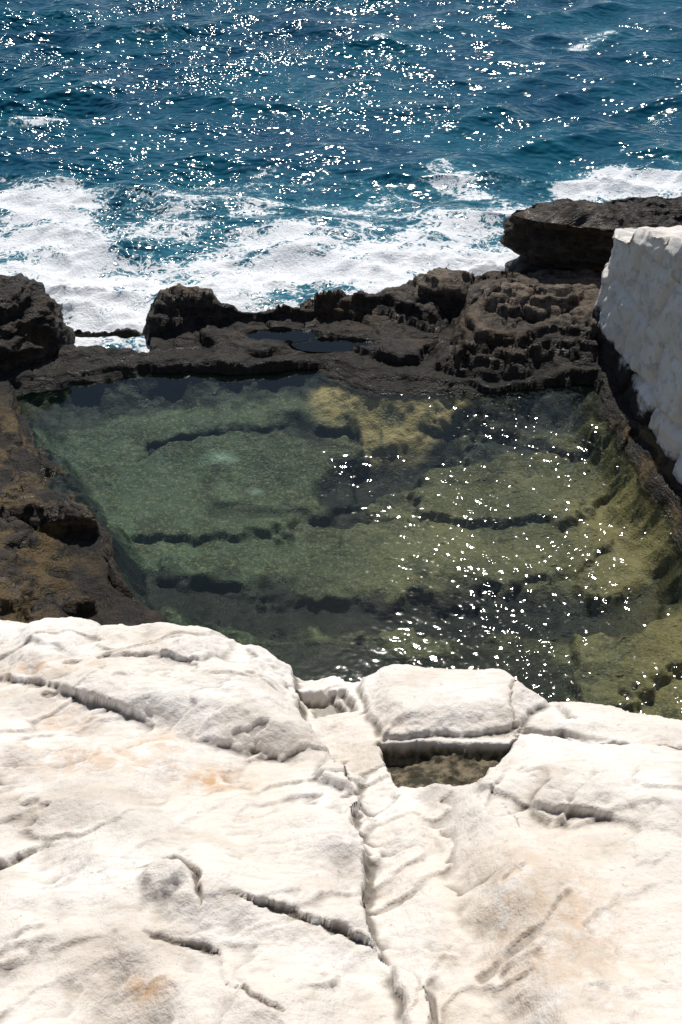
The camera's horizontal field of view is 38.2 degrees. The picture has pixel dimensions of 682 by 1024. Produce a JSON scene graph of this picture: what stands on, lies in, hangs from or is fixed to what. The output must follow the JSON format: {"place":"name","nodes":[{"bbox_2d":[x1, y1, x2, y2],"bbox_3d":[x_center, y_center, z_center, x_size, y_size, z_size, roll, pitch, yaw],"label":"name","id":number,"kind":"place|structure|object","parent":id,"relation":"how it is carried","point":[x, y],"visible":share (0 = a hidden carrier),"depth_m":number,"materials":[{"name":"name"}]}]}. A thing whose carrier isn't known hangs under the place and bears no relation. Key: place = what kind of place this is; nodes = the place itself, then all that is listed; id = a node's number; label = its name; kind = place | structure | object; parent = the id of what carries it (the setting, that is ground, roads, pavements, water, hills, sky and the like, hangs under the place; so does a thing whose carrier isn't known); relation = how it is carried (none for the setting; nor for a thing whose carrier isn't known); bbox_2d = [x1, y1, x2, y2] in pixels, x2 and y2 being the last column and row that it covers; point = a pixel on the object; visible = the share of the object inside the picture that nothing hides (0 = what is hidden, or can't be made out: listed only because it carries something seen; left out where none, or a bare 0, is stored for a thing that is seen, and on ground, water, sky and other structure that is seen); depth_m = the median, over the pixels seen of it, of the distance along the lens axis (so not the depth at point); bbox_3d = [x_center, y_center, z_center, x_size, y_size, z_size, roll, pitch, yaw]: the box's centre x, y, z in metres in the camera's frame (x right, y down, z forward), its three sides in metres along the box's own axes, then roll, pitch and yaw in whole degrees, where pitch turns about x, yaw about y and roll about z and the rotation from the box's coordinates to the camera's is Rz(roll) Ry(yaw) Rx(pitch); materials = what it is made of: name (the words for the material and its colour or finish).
{"place":"outdoors","nodes":[
{"label":"outdoors","id":0,"kind":"place"},
{"bbox_2d":[0,267,681,719],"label":"rocky shore","id":1,"kind":"structure","parent":0,"point":[440,467],"depth_m":11.98,"materials":[{"name":"green liquid"}]},
{"bbox_2d":[0,273,75,370],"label":"dark boulder","id":2,"kind":"object","parent":1,"relation":"on","point":[34,328],"visible":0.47,"depth_m":13.15,"materials":[{"name":"brown stone"}]},
{"bbox_2d":[0,617,681,1023],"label":"white rock","id":3,"kind":"object","parent":1,"relation":"on","point":[200,825],"visible":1,"depth_m":3.21,"materials":[{"name":"white stone"}]},
{"bbox_2d":[499,196,681,274],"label":"dark rock slab","id":4,"kind":"object","parent":1,"relation":"on","point":[567,234],"visible":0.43,"depth_m":14.51,"materials":[{"name":"brown stone"}]},
{"bbox_2d":[592,225,681,483],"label":"white wall","id":5,"kind":"structure","parent":1,"relation":"on","point":[637,310],"depth_m":11.83,"materials":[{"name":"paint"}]},
{"bbox_2d":[0,0,681,352],"bbox_3d":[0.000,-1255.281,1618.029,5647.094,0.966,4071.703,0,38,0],"label":"sea water","id":6,"kind":"structure","parent":0,"point":[253,156],"depth_m":22.26,"materials":[{"name":"blue liquid"}]}
]}

